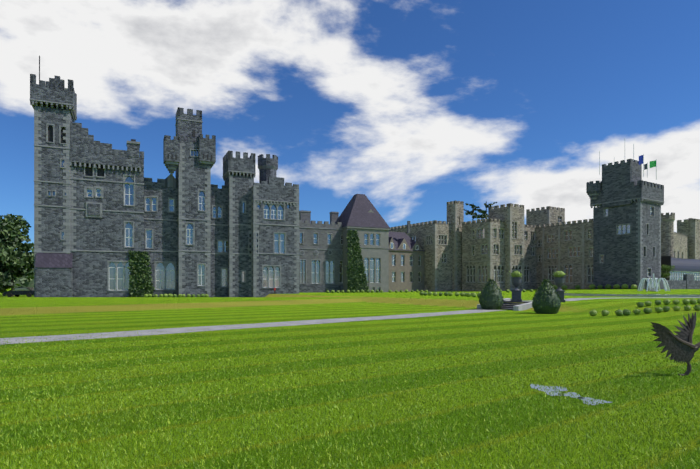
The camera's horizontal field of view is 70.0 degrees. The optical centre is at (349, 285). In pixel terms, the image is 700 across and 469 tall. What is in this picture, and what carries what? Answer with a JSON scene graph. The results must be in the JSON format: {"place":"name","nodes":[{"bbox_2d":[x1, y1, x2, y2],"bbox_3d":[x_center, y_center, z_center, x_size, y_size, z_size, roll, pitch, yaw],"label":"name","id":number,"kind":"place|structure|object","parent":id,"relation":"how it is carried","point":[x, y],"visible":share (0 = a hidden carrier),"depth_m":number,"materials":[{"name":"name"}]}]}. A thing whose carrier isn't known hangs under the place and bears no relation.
{"place":"outdoors","nodes":[
{"label":"outdoors","id":0,"kind":"place"},
{"bbox_2d":[0,288,699,468],"bbox_3d":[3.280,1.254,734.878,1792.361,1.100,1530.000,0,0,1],"label":"ground","id":1,"kind":"structure","parent":0,"point":[32,314],"depth_m":10.35,"materials":[{"name":"green plant"}]},
{"bbox_2d":[4,287,33,294],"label":"car","id":2,"kind":"object","parent":1,"relation":"on","point":[20,292],"visible":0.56,"depth_m":76.04,"materials":[{"name":"black metal"}]},
{"bbox_2d":[7,292,31,296],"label":"shrubs","id":3,"kind":"object","parent":1,"relation":"on","point":[9,294],"visible":0.58,"depth_m":75.97,"materials":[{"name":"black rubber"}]},
{"bbox_2d":[0,202,496,292],"bbox_3d":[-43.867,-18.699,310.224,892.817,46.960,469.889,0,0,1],"label":"tree leaves","id":4,"kind":"object","parent":1,"relation":"on","point":[25,271],"visible":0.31,"depth_m":85.26,"materials":[{"name":"green plant"}]},
{"bbox_2d":[127,230,369,296],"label":"plant leaves","id":5,"kind":"object","parent":1,"relation":"on","point":[357,261],"visible":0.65,"depth_m":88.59,"materials":[{"name":"green plant"}]},
{"bbox_2d":[0,201,666,296],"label":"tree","id":6,"kind":"object","parent":1,"relation":"on","point":[12,280],"visible":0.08,"depth_m":81.45,"materials":[{"name":"green plant"}]},
{"bbox_2d":[0,214,673,289],"bbox_3d":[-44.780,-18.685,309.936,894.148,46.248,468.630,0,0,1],"label":"tree leaves","id":7,"kind":"object","parent":6,"relation":"attached to","point":[19,233],"visible":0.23,"depth_m":85.20,"materials":[{"name":"green plant"}]},
{"bbox_2d":[30,56,656,296],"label":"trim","id":8,"kind":"structure","parent":1,"relation":"on","point":[85,275],"depth_m":69.73,"materials":[{"name":"grey stone"}]},
{"bbox_2d":[35,194,423,267],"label":"roof","id":9,"kind":"structure","parent":8,"relation":"attached to","point":[356,210],"depth_m":91.19,"materials":[{"name":"purple tile"}]},
{"bbox_2d":[29,98,663,296],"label":"castle","id":10,"kind":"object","parent":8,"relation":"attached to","point":[69,230],"visible":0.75,"depth_m":70.39,"materials":[{"name":"grey stone"}]},
{"bbox_2d":[0,324,699,468],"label":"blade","id":11,"kind":"object","parent":1,"relation":"on","point":[349,455],"visible":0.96,"depth_m":7.24,"materials":[{"name":"green plant"}]},
{"bbox_2d":[299,210,409,284],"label":"castle wing","id":12,"kind":"structure","parent":1,"relation":"on","point":[306,221],"depth_m":88.96,"materials":[{"name":"grey stone"}]},
{"bbox_2d":[13,271,699,293],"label":"wall","id":13,"kind":"structure","parent":1,"relation":"on","point":[687,282],"depth_m":92.65,"materials":[{"name":"grey stone"}]},
{"bbox_2d":[342,210,389,291],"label":"castle building","id":14,"kind":"structure","parent":1,"relation":"on","point":[375,252],"depth_m":90.94,"materials":[{"name":"grey stone"}]},
{"bbox_2d":[389,238,424,291],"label":"gabled building","id":15,"kind":"structure","parent":1,"relation":"on","point":[398,285],"depth_m":101.63,"materials":[{"name":"grey stone"}]},
{"bbox_2d":[144,270,699,315],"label":"shrubs","id":16,"kind":"object","parent":1,"relation":"on","point":[617,286],"visible":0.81,"depth_m":39.36,"materials":[{"name":"green plant"}]},
{"bbox_2d":[153,270,699,315],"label":"shrubs","id":17,"kind":"object","parent":1,"relation":"on","point":[626,312],"visible":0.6,"depth_m":33.54,"materials":[{"name":"green plant"}]},
{"bbox_2d":[500,301,528,309],"bbox_3d":[12.493,1.679,38.153,3.080,0.850,3.000,0,0,-33],"label":"garden step","id":18,"kind":"object","parent":1,"relation":"on","point":[506,306],"visible":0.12,"depth_m":37.91,"materials":[{"name":"grey stone"}]},
{"bbox_2d":[479,279,560,313],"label":"yew plants","id":19,"kind":"object","parent":1,"relation":"on","point":[492,303],"visible":0.92,"depth_m":31.90,"materials":[{"name":"green plant"}]},
{"bbox_2d":[511,277,564,301],"bbox_3d":[14.533,0.314,38.734,3.955,1.906,0.857,0,0,19],"label":"garden urn","id":20,"kind":"object","parent":1,"relation":"on","point":[516,283],"visible":0.96,"depth_m":38.82,"materials":[{"name":"grey stone"}]},
{"bbox_2d":[389,200,699,291],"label":"castle wall","id":21,"kind":"structure","parent":1,"relation":"on","point":[680,240],"depth_m":104.10,"materials":[{"name":"grey stone"}]},
{"bbox_2d":[410,204,695,291],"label":"stone trim","id":22,"kind":"structure","parent":21,"relation":"attached to","point":[509,248],"depth_m":101.74,"materials":[{"name":"grey stone"}]},
{"bbox_2d":[530,384,611,404],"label":"paving stones","id":23,"kind":"object","parent":1,"relation":"on","point":[549,390],"visible":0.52,"depth_m":8.31,"materials":[{"name":"grey stone"}]},
{"bbox_2d":[477,288,699,310],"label":"stone paving","id":24,"kind":"object","parent":1,"relation":"on","point":[524,306],"visible":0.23,"depth_m":53.92,"materials":[{"name":"grey stone"}]},
{"bbox_2d":[586,159,663,288],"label":"castle keep","id":25,"kind":"structure","parent":1,"relation":"on","point":[622,180],"depth_m":94.42,"materials":[{"name":"grey stone"}]},
{"bbox_2d":[661,265,674,277],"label":"tree leaves","id":26,"kind":"object","parent":1,"relation":"on","point":[665,267],"visible":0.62,"depth_m":95.86,"materials":[{"name":"green plant"}]},
{"bbox_2d":[651,312,697,375],"bbox_3d":[6.475,1.173,9.975,1.257,1.272,0.513,0,0,1],"label":"bird sculpture","id":27,"kind":"object","parent":1,"relation":"on","point":[678,351],"visible":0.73,"depth_m":9.88,"materials":[{"name":"black metal"}]},
{"bbox_2d":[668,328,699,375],"bbox_3d":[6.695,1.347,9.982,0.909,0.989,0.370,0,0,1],"label":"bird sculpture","id":28,"kind":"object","parent":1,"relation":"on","point":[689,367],"visible":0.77,"depth_m":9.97,"materials":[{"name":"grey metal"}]},
{"bbox_2d":[0,297,699,344],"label":"garden gravel","id":29,"kind":"structure","parent":0,"point":[165,331],"depth_m":21.33,"materials":[{"name":"grey gravel"}]},
{"bbox_2d":[0,0,699,251],"label":"sky","id":30,"kind":"structure","parent":0,"point":[413,107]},
{"bbox_2d":[564,293,699,294],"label":"garden water","id":31,"kind":"structure","parent":0,"point":[631,294],"depth_m":63.35,"materials":[{"name":"grey liquid"}]},
{"bbox_2d":[637,273,669,291],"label":"fountain","id":32,"kind":"object","parent":31,"relation":"on","point":[652,284],"visible":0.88,"depth_m":79.39,"materials":[{"name":"white"}]},
{"bbox_2d":[639,155,642,164],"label":"flag","id":33,"kind":"object","parent":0,"point":[641,159],"visible":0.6,"depth_m":92.35,"materials":[{"name":"blue fabric"}]},
{"bbox_2d":[650,160,655,167],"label":"flag","id":34,"kind":"object","parent":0,"point":[652,163],"visible":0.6,"depth_m":92.33,"materials":[{"name":"green fabric"}]},
{"bbox_2d":[661,256,699,271],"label":"roof","id":35,"kind":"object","parent":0,"point":[682,264],"visible":0.6,"depth_m":102.01,"materials":[{"name":"grey"}]}
]}

